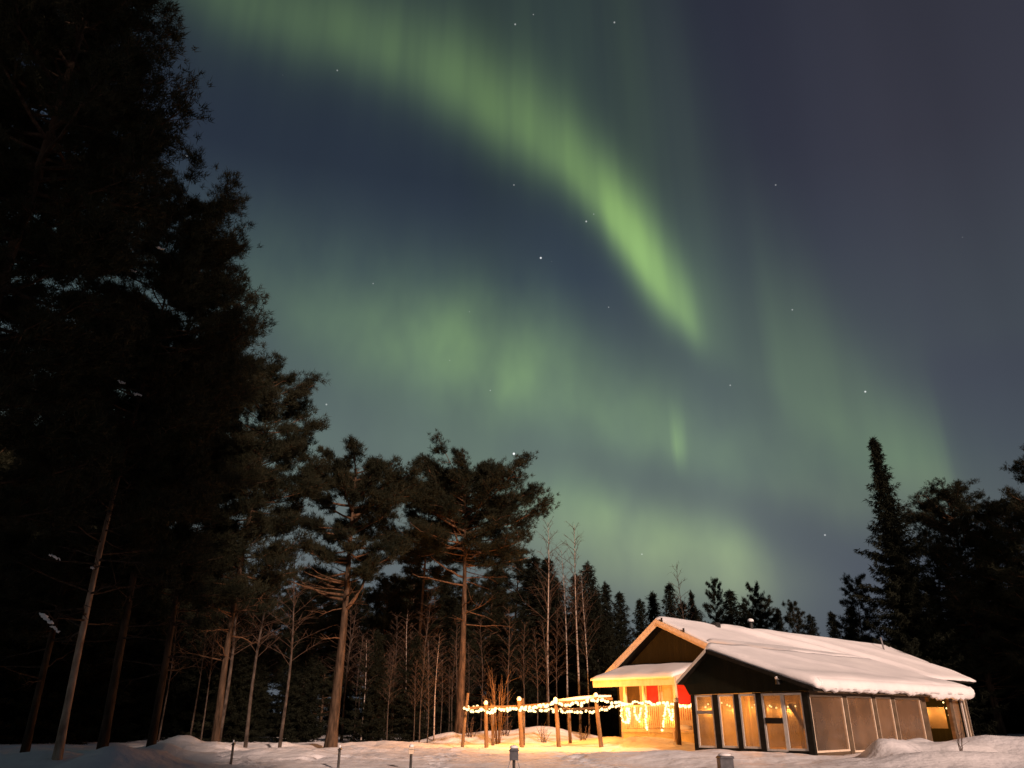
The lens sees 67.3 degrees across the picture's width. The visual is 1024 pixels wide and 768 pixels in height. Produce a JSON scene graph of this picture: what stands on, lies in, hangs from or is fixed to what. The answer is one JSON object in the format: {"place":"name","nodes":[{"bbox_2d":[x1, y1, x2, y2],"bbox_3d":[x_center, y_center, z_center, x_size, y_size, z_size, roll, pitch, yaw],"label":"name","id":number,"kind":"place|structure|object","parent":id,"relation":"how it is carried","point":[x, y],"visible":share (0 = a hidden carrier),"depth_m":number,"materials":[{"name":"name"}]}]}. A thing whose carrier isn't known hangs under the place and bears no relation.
{"place":"outdoors","nodes":[
{"label":"outdoors","id":0,"kind":"place"},
{"bbox_2d":[0,723,1023,767],"bbox_3d":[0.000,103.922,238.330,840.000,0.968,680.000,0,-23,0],"label":"snow ground","id":1,"kind":"structure","parent":0,"point":[445,750],"depth_m":22.93,"materials":[{"name":"snow"}]},
{"bbox_2d":[0,472,54,662],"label":"pine tree","id":2,"kind":"object","parent":1,"relation":"on","point":[18,531],"visible":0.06,"depth_m":42.09,"materials":[{"name":"green plant"}]},
{"bbox_2d":[0,524,123,744],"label":"spruce tree","id":3,"kind":"object","parent":1,"relation":"on","point":[7,724],"visible":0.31,"depth_m":39.03,"materials":[{"name":"green plant"}]},
{"bbox_2d":[0,0,152,414],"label":"pine tree","id":4,"kind":"object","parent":1,"relation":"on","point":[36,142],"visible":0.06,"depth_m":21.42,"materials":[{"name":"green plant"}]},
{"bbox_2d":[0,556,154,744],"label":"spruce tree","id":5,"kind":"object","parent":1,"relation":"on","point":[88,674],"visible":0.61,"depth_m":38.99,"materials":[{"name":"green plant"}]},
{"bbox_2d":[0,286,192,752],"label":"pine tree","id":6,"kind":"object","parent":1,"relation":"on","point":[26,589],"visible":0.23,"depth_m":25.16,"materials":[{"name":"green plant"}]},
{"bbox_2d":[0,0,214,534],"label":"pine tree","id":7,"kind":"object","parent":1,"relation":"on","point":[110,82],"visible":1,"depth_m":17.83,"materials":[{"name":"green plant"}]},
{"bbox_2d":[50,557,191,734],"bbox_3d":[-24.722,14.570,48.578,8.295,15.059,7.949,21,-31,-39],"label":"pine tree","id":8,"kind":"object","parent":1,"relation":"on","point":[113,653],"visible":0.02,"depth_m":48.91,"materials":[{"name":"green plant"}]},
{"bbox_2d":[92,585,184,741],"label":"spruce tree","id":9,"kind":"object","parent":1,"relation":"on","point":[143,651],"visible":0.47,"depth_m":42.30,"materials":[{"name":"green plant"}]},
{"bbox_2d":[0,143,286,759],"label":"pine tree","id":10,"kind":"object","parent":1,"relation":"on","point":[194,248],"visible":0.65,"depth_m":23.32,"materials":[{"name":"green plant"}]},
{"bbox_2d":[96,582,210,737],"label":"spruce tree","id":11,"kind":"object","parent":1,"relation":"on","point":[172,699],"visible":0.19,"depth_m":49.28,"materials":[{"name":"green plant"}]},
{"bbox_2d":[39,213,273,748],"bbox_3d":[-12.595,2.714,27.530,7.914,20.196,7.401,0,-23,0],"label":"pine tree","id":12,"kind":"object","parent":1,"relation":"on","point":[158,576],"visible":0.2,"depth_m":26.34,"materials":[{"name":"green plant"}]},
{"bbox_2d":[157,602,194,741],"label":"birch tree","id":13,"kind":"object","parent":1,"relation":"on","point":[170,674],"visible":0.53,"depth_m":33.69,"materials":[{"name":"brown plant"}]},
{"bbox_2d":[87,334,286,746],"bbox_3d":[-11.818,5.353,28.187,6.691,15.697,7.644,18,-29,-36],"label":"pine tree","id":14,"kind":"object","parent":1,"relation":"on","point":[186,590],"visible":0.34,"depth_m":27.57,"materials":[{"name":"green plant"}]},
{"bbox_2d":[163,576,224,733],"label":"spruce tree","id":15,"kind":"object","parent":1,"relation":"on","point":[190,644],"visible":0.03,"depth_m":56.74,"materials":[{"name":"green plant"}]},
{"bbox_2d":[165,578,232,737],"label":"spruce tree","id":16,"kind":"object","parent":1,"relation":"on","point":[195,675],"visible":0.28,"depth_m":49.86,"materials":[{"name":"green plant"}]},
{"bbox_2d":[182,586,227,735],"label":"birch tree","id":17,"kind":"object","parent":1,"relation":"on","point":[200,672],"visible":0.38,"depth_m":35.58,"materials":[{"name":"brown plant"}]},
{"bbox_2d":[199,610,225,740],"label":"birch tree","id":18,"kind":"object","parent":1,"relation":"on","point":[208,677],"visible":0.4,"depth_m":35.55,"materials":[{"name":"brown plant"}]},
{"bbox_2d":[179,612,270,742],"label":"spruce tree","id":19,"kind":"object","parent":1,"relation":"on","point":[235,699],"visible":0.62,"depth_m":39.22,"materials":[{"name":"green plant"}]},
{"bbox_2d":[181,556,286,741],"bbox_3d":[-11.484,10.335,31.158,4.600,8.907,2.946,4,-24,-10],"label":"tree","id":20,"kind":"object","parent":1,"relation":"on","point":[229,677],"visible":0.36,"depth_m":31.07,"materials":[{"name":"brown plant"}]},
{"bbox_2d":[158,350,336,741],"bbox_3d":[-10.661,6.163,31.162,7.123,16.353,7.506,0,-23,0],"label":"pine tree","id":21,"kind":"object","parent":1,"relation":"on","point":[274,557],"visible":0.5,"depth_m":31.39,"materials":[{"name":"green plant"}]},
{"bbox_2d":[225,640,279,742],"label":"spruce tree","id":22,"kind":"object","parent":1,"relation":"on","point":[258,698],"visible":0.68,"depth_m":39.68,"materials":[{"name":"green plant"}]},
{"bbox_2d":[208,571,298,710],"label":"pine tree","id":23,"kind":"object","parent":1,"relation":"on","point":[274,667],"visible":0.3,"depth_m":48.71,"materials":[{"name":"green plant"}]},
{"bbox_2d":[247,586,281,731],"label":"spruce tree","id":24,"kind":"object","parent":1,"relation":"on","point":[269,717],"visible":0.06,"depth_m":59.73,"materials":[{"name":"green plant"}]},
{"bbox_2d":[236,537,308,747],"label":"birch tree","id":25,"kind":"object","parent":1,"relation":"on","point":[245,745],"visible":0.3,"depth_m":33.02,"materials":[{"name":"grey plant"}]},
{"bbox_2d":[265,581,295,683],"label":"pine tree","id":26,"kind":"object","parent":1,"relation":"on","point":[284,596],"visible":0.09,"depth_m":71.68,"materials":[{"name":"green plant"}]},
{"bbox_2d":[243,555,333,747],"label":"birch tree","id":27,"kind":"object","parent":1,"relation":"on","point":[286,695],"visible":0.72,"depth_m":32.18,"materials":[{"name":"brown plant"}]},
{"bbox_2d":[262,581,327,737],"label":"spruce tree","id":28,"kind":"object","parent":1,"relation":"on","point":[304,598],"visible":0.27,"depth_m":49.92,"materials":[{"name":"green plant"}]},
{"bbox_2d":[264,612,329,742],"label":"spruce tree","id":29,"kind":"object","parent":1,"relation":"on","point":[300,720],"visible":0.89,"depth_m":39.92,"materials":[{"name":"green plant"}]},
{"bbox_2d":[266,576,340,710],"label":"pine tree","id":30,"kind":"object","parent":1,"relation":"on","point":[315,595],"visible":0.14,"depth_m":57.27,"materials":[{"name":"green plant"}]},
{"bbox_2d":[278,578,356,711],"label":"pine tree","id":31,"kind":"object","parent":1,"relation":"on","point":[330,604],"visible":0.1,"depth_m":58.01,"materials":[{"name":"green plant"}]},
{"bbox_2d":[293,605,356,737],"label":"pine tree","id":32,"kind":"object","parent":1,"relation":"on","point":[329,646],"visible":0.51,"depth_m":50.73,"materials":[{"name":"green plant"}]},
{"bbox_2d":[282,579,396,734],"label":"spruce tree","id":33,"kind":"object","parent":1,"relation":"on","point":[348,702],"visible":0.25,"depth_m":59.52,"materials":[{"name":"green plant"}]},
{"bbox_2d":[325,601,369,739],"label":"birch tree","id":34,"kind":"object","parent":1,"relation":"on","point":[349,655],"visible":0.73,"depth_m":44.23,"materials":[{"name":"brown plant"}]},
{"bbox_2d":[333,606,362,741],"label":"birch tree","id":35,"kind":"object","parent":1,"relation":"on","point":[347,671],"visible":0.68,"depth_m":42.61,"materials":[{"name":"brown plant"}]},
{"bbox_2d":[282,434,431,747],"bbox_3d":[-7.295,9.011,33.909,6.802,13.752,6.296,-18,-29,36],"label":"pine tree","id":36,"kind":"object","parent":1,"relation":"on","point":[353,488],"visible":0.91,"depth_m":34.47,"materials":[{"name":"green plant"}]},
{"bbox_2d":[338,629,407,742],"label":"spruce tree","id":37,"kind":"object","parent":1,"relation":"on","point":[375,702],"visible":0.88,"depth_m":38.81,"materials":[{"name":"green plant"}]},
{"bbox_2d":[349,584,402,733],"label":"spruce tree","id":38,"kind":"object","parent":1,"relation":"on","point":[389,711],"visible":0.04,"depth_m":56.58,"materials":[{"name":"green plant"}]},
{"bbox_2d":[350,572,416,717],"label":"pine tree","id":39,"kind":"object","parent":1,"relation":"on","point":[376,595],"visible":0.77,"depth_m":49.19,"materials":[{"name":"green plant"}]},
{"bbox_2d":[364,573,446,725],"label":"pine tree","id":40,"kind":"object","parent":1,"relation":"on","point":[413,592],"visible":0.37,"depth_m":50.88,"materials":[{"name":"green plant"}]},
{"bbox_2d":[377,572,445,706],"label":"pine tree","id":41,"kind":"object","parent":1,"relation":"on","point":[412,602],"visible":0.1,"depth_m":58.76,"materials":[{"name":"green plant"}]},
{"bbox_2d":[382,633,453,741],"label":"spruce tree","id":42,"kind":"object","parent":1,"relation":"on","point":[404,711],"visible":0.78,"depth_m":40.42,"materials":[{"name":"green plant"}]},
{"bbox_2d":[395,593,451,734],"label":"birch tree","id":43,"kind":"object","parent":1,"relation":"on","point":[429,641],"visible":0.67,"depth_m":46.49,"materials":[{"name":"brown plant"}]},
{"bbox_2d":[395,587,458,725],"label":"birch tree","id":44,"kind":"object","parent":1,"relation":"on","point":[427,629],"visible":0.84,"depth_m":43.53,"materials":[{"name":"grey plant"}]},
{"bbox_2d":[392,477,462,732],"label":"pine tree","id":45,"kind":"object","parent":1,"relation":"on","point":[434,571],"visible":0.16,"depth_m":46.09,"materials":[{"name":"green plant"}]},
{"bbox_2d":[405,572,461,732],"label":"pine tree","id":46,"kind":"object","parent":1,"relation":"on","point":[445,588],"visible":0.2,"depth_m":60.27,"materials":[{"name":"green plant"}]},
{"bbox_2d":[424,631,453,740],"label":"birch tree","id":47,"kind":"object","parent":1,"relation":"on","point":[437,658],"visible":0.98,"depth_m":38.37,"materials":[{"name":"brown plant"}]},
{"bbox_2d":[423,593,490,734],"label":"spruce tree","id":48,"kind":"object","parent":1,"relation":"on","point":[454,611],"visible":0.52,"depth_m":48.44,"materials":[{"name":"green plant"}]},
{"bbox_2d":[431,575,491,705],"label":"pine tree","id":49,"kind":"object","parent":1,"relation":"on","point":[458,588],"visible":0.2,"depth_m":58.99,"materials":[{"name":"green plant"}]},
{"bbox_2d":[373,428,560,733],"bbox_3d":[-2.666,10.720,41.656,10.785,15.732,10.375,0,-23,0],"label":"pine tree","id":50,"kind":"object","parent":1,"relation":"on","point":[445,501],"visible":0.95,"depth_m":41.16,"materials":[{"name":"green plant"}]},
{"bbox_2d":[465,617,502,730],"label":"birch tree","id":51,"kind":"object","parent":1,"relation":"on","point":[481,648],"visible":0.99,"depth_m":44.10,"materials":[{"name":"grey plant"}]},
{"bbox_2d":[464,568,514,731],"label":"spruce tree","id":52,"kind":"object","parent":1,"relation":"on","point":[497,573],"visible":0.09,"depth_m":57.00,"materials":[{"name":"green plant"}]},
{"bbox_2d":[457,573,526,729],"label":"pine tree","id":53,"kind":"object","parent":1,"relation":"on","point":[501,594],"visible":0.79,"depth_m":50.64,"materials":[{"name":"green plant"}]},
{"bbox_2d":[480,662,516,743],"bbox_3d":[-0.568,15.553,37.476,2.010,4.166,1.781,0,-23,0],"label":"willow bush","id":54,"kind":"object","parent":1,"relation":"on","point":[498,740],"visible":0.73,"depth_m":37.10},
{"bbox_2d":[496,605,526,728],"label":"birch tree","id":55,"kind":"object","parent":1,"relation":"on","point":[509,642],"visible":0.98,"depth_m":42.09,"materials":[{"name":"grey plant"}]},
{"bbox_2d":[484,547,555,640],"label":"pine tree","id":56,"kind":"object","parent":1,"relation":"on","point":[519,570],"visible":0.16,"depth_m":73.09,"materials":[{"name":"green plant"}]},
{"bbox_2d":[478,610,565,730],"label":"spruce tree","id":57,"kind":"object","parent":1,"relation":"on","point":[517,687],"visible":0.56,"depth_m":47.09,"materials":[{"name":"green plant"}]},
{"bbox_2d":[473,555,578,729],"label":"spruce tree","id":58,"kind":"object","parent":1,"relation":"on","point":[534,603],"visible":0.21,"depth_m":55.69,"materials":[{"name":"green plant"}]},
{"bbox_2d":[531,557,558,626],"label":"spruce tree","id":59,"kind":"object","parent":1,"relation":"on","point":[544,564],"visible":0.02,"depth_m":71.67,"materials":[{"name":"green plant"}]},
{"bbox_2d":[519,519,577,725],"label":"birch tree","id":60,"kind":"object","parent":1,"relation":"on","point":[548,591],"visible":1,"depth_m":44.95,"materials":[{"name":"brown plant"}]},
{"bbox_2d":[526,619,570,725],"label":"birch tree","id":61,"kind":"object","parent":1,"relation":"on","point":[545,650],"visible":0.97,"depth_m":41.97,"materials":[{"name":"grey plant"}]},
{"bbox_2d":[505,576,592,730],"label":"spruce tree","id":62,"kind":"object","parent":1,"relation":"on","point":[555,602],"visible":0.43,"depth_m":53.45,"materials":[{"name":"green plant"}]},
{"bbox_2d":[545,548,591,729],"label":"birch tree","id":63,"kind":"object","parent":1,"relation":"on","point":[564,601],"visible":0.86,"depth_m":47.03,"materials":[{"name":"brown plant"}]},
{"bbox_2d":[461,693,681,747],"bbox_3d":[2.833,15.043,33.979,9.427,2.558,4.638,-6,-24,14],"label":"pergola","id":64,"kind":"object","parent":1,"relation":"on","point":[521,714],"visible":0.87,"depth_m":32.88,"materials":[{"name":"wood"}]},
{"bbox_2d":[523,704,619,713],"bbox_3d":[2.775,14.914,35.325,4.567,0.447,1.070,0,-23,0],"label":"string light","id":65,"kind":"object","parent":64,"relation":"hanging from","point":[571,711],"visible":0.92,"depth_m":35.20,"materials":[{"name":"plastic"}]},
{"bbox_2d":[555,698,625,706],"bbox_3d":[3.289,13.393,32.334,2.982,0.358,0.723,-2,-23,4],"label":"string light","id":66,"kind":"object","parent":64,"relation":"hanging from","point":[591,700],"visible":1,"depth_m":32.36,"materials":[{"name":"plastic"}]},
{"bbox_2d":[563,573,584,720],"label":"spruce tree","id":67,"kind":"object","parent":1,"relation":"on","point":[571,590],"visible":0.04,"depth_m":60.21,"materials":[{"name":"green plant"}]},
{"bbox_2d":[556,521,600,732],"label":"birch tree","id":68,"kind":"object","parent":1,"relation":"on","point":[578,674],"visible":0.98,"depth_m":45.51,"materials":[{"name":"brown plant"}]},
{"bbox_2d":[544,560,624,735],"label":"spruce tree","id":69,"kind":"object","parent":1,"relation":"on","point":[590,576],"visible":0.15,"depth_m":53.39,"materials":[{"name":"green plant"}]},
{"bbox_2d":[569,574,601,733],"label":"birch tree","id":70,"kind":"object","parent":1,"relation":"on","point":[586,645],"visible":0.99,"depth_m":43.81,"materials":[{"name":"brown plant"}]},
{"bbox_2d":[565,590,621,736],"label":"spruce tree","id":71,"kind":"object","parent":1,"relation":"on","point":[609,722],"visible":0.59,"depth_m":48.49,"materials":[{"name":"green plant"}]},
{"bbox_2d":[599,581,629,714],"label":"spruce tree","id":72,"kind":"object","parent":1,"relation":"on","point":[613,616],"visible":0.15,"depth_m":55.62,"materials":[{"name":"green plant"}]},
{"bbox_2d":[613,591,635,652],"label":"spruce tree","id":73,"kind":"object","parent":1,"relation":"on","point":[620,607],"visible":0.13,"depth_m":57.52,"materials":[{"name":"green plant"}]},
{"bbox_2d":[631,599,648,642],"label":"spruce tree","id":74,"kind":"object","parent":1,"relation":"on","point":[640,616],"visible":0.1,"depth_m":67.12,"materials":[{"name":"green plant"}]},
{"bbox_2d":[644,590,661,628],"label":"spruce tree","id":75,"kind":"object","parent":1,"relation":"on","point":[654,604],"visible":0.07,"depth_m":74.86,"materials":[{"name":"green plant"}]},
{"bbox_2d":[660,582,680,618],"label":"spruce tree","id":76,"kind":"object","parent":1,"relation":"on","point":[669,602],"visible":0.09,"depth_m":72.55,"materials":[{"name":"green plant"}]},
{"bbox_2d":[671,720,692,741],"bbox_3d":[7.406,14.724,32.277,0.500,1.128,1.400,20,-30,-38],"label":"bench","id":77,"kind":"object","parent":1,"relation":"on","point":[685,725],"visible":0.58,"depth_m":32.49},
{"bbox_2d":[687,590,697,620],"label":"spruce tree","id":78,"kind":"object","parent":1,"relation":"on","point":[693,607],"visible":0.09,"depth_m":75.84,"materials":[{"name":"green plant"}]},
{"bbox_2d":[698,578,731,623],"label":"pine tree","id":79,"kind":"object","parent":1,"relation":"on","point":[712,595],"visible":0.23,"depth_m":71.80,"materials":[{"name":"green plant"}]},
{"bbox_2d":[716,753,733,767],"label":"outlet post","id":80,"kind":"object","parent":1,"relation":"on","point":[724,760],"visible":1,"depth_m":19.43,"materials":[{"name":"metal"}]},
{"bbox_2d":[720,589,746,626],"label":"spruce tree","id":81,"kind":"object","parent":1,"relation":"on","point":[731,600],"visible":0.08,"depth_m":73.31,"materials":[{"name":"green plant"}]},
{"bbox_2d":[741,580,770,629],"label":"pine tree","id":82,"kind":"object","parent":1,"relation":"on","point":[751,614],"visible":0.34,"depth_m":67.88,"materials":[{"name":"green plant"}]},
{"bbox_2d":[753,595,790,632],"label":"pine tree","id":83,"kind":"object","parent":1,"relation":"on","point":[774,619],"visible":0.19,"depth_m":69.25,"materials":[{"name":"green plant"}]},
{"bbox_2d":[782,599,812,634],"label":"pine tree","id":84,"kind":"object","parent":1,"relation":"on","point":[793,621],"visible":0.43,"depth_m":76.68,"materials":[{"name":"green plant"}]},
{"bbox_2d":[676,639,974,755],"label":"glazed terrace","id":85,"kind":"structure","parent":1,"relation":"on","point":[846,704],"depth_m":28.37,"materials":[{"name":"brown"}]},
{"bbox_2d":[694,695,716,747],"bbox_3d":[7.086,12.298,28.071,0.090,1.770,0.784,20,-30,-38],"label":"window","id":86,"kind":"structure","parent":85,"relation":"in","point":[696,702],"depth_m":28.13,"materials":[{"name":"glass"}]},
{"bbox_2d":[718,694,738,747],"bbox_3d":[7.726,12.007,27.423,0.070,1.750,0.682,20,-30,-38],"label":"window","id":87,"kind":"structure","parent":85,"relation":"in","point":[720,695],"depth_m":27.48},
{"bbox_2d":[738,694,760,748],"bbox_3d":[8.310,11.750,26.827,0.070,1.750,0.691,20,-30,-38],"label":"window","id":88,"kind":"structure","parent":85,"relation":"in","point":[739,695],"depth_m":26.87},
{"bbox_2d":[761,693,788,751],"bbox_3d":[8.942,11.500,26.171,0.110,1.810,0.790,20,-30,-38],"label":"window","id":89,"kind":"structure","parent":85,"relation":"in","point":[766,720],"depth_m":26.16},
{"bbox_2d":[781,693,808,750],"bbox_3d":[9.457,11.255,25.654,0.070,1.770,0.736,20,-30,-38],"label":"window","id":90,"kind":"structure","parent":85,"relation":"in","point":[783,697],"depth_m":25.68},
{"bbox_2d":[809,695,850,752],"bbox_3d":[10.722,11.480,26.025,2.297,1.750,0.080,20,-30,-38],"label":"window","id":91,"kind":"structure","parent":85,"relation":"in","point":[828,714],"depth_m":26.06,"materials":[{"name":"glass"}]},
{"bbox_2d":[846,696,877,751],"bbox_3d":[12.525,12.147,27.506,1.973,1.800,0.080,20,-30,-38],"label":"window","id":92,"kind":"structure","parent":85,"relation":"in","point":[861,712],"depth_m":27.54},
{"bbox_2d":[875,697,897,739],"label":"window","id":93,"kind":"structure","parent":85,"relation":"in","point":[885,714],"depth_m":28.82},
{"bbox_2d":[894,698,926,739],"bbox_3d":[15.538,13.222,29.996,2.347,1.800,0.080,20,-30,-38],"label":"window","id":94,"kind":"structure","parent":85,"relation":"in","point":[909,712],"depth_m":30.12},
{"bbox_2d":[952,700,971,737],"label":"window","id":95,"kind":"structure","parent":85,"relation":"in","point":[955,703],"depth_m":33.24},
{"bbox_2d":[826,611,842,638],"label":"spruce tree","id":96,"kind":"object","parent":1,"relation":"on","point":[833,632],"visible":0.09,"depth_m":73.03,"materials":[{"name":"green plant"}]},
{"bbox_2d":[833,573,886,642],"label":"pine tree","id":97,"kind":"object","parent":1,"relation":"on","point":[857,620],"visible":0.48,"depth_m":67.41,"materials":[{"name":"green plant"}]},
{"bbox_2d":[846,436,1009,735],"bbox_3d":[28.925,14.529,56.537,12.024,23.139,11.704,0,-23,0],"label":"spruce tree","id":98,"kind":"object","parent":1,"relation":"on","point":[913,634],"visible":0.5,"depth_m":55.79,"materials":[{"name":"green plant"}]},
{"bbox_2d":[884,477,1023,734],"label":"pine tree","id":99,"kind":"object","parent":1,"relation":"on","point":[961,525],"visible":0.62,"depth_m":57.61,"materials":[{"name":"green plant"}]},
{"bbox_2d":[948,496,1023,694],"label":"pine tree","id":100,"kind":"object","parent":1,"relation":"on","point":[1008,596],"visible":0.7,"depth_m":54.48,"materials":[{"name":"green plant"}]},
{"bbox_2d":[987,445,1023,637],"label":"pine tree","id":101,"kind":"object","parent":1,"relation":"on","point":[1017,510],"visible":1,"depth_m":51.55,"materials":[{"name":"green plant"}]},
{"bbox_2d":[0,0,1023,713],"label":"sky","id":102,"kind":"structure","parent":0,"point":[688,258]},
{"bbox_2d":[590,616,975,742],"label":"house","id":103,"kind":"structure","parent":0,"point":[653,662],"depth_m":38.05,"materials":[{"name":"brown"}]},
{"bbox_2d":[626,686,642,711],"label":"window","id":104,"kind":"structure","parent":103,"relation":"in","point":[633,692],"depth_m":38.64,"materials":[{"name":"brown glass"}]},
{"bbox_2d":[645,685,661,727],"bbox_3d":[6.934,15.701,37.683,0.078,2.060,0.896,20,-30,-38],"label":"door","id":105,"kind":"structure","parent":103,"relation":"in","point":[652,693],"depth_m":37.76,"materials":[{"name":"wood"}]},
{"bbox_2d":[660,685,673,727],"bbox_3d":[7.541,15.412,37.074,0.078,2.109,0.835,20,-30,-38],"label":"door","id":106,"kind":"structure","parent":103,"relation":"in","point":[666,691],"depth_m":37.21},
{"bbox_2d":[676,684,690,719],"bbox_3d":[8.206,15.085,36.412,0.078,2.184,0.960,20,-30,-38],"label":"door","id":107,"kind":"structure","parent":103,"relation":"in","point":[683,695],"depth_m":36.54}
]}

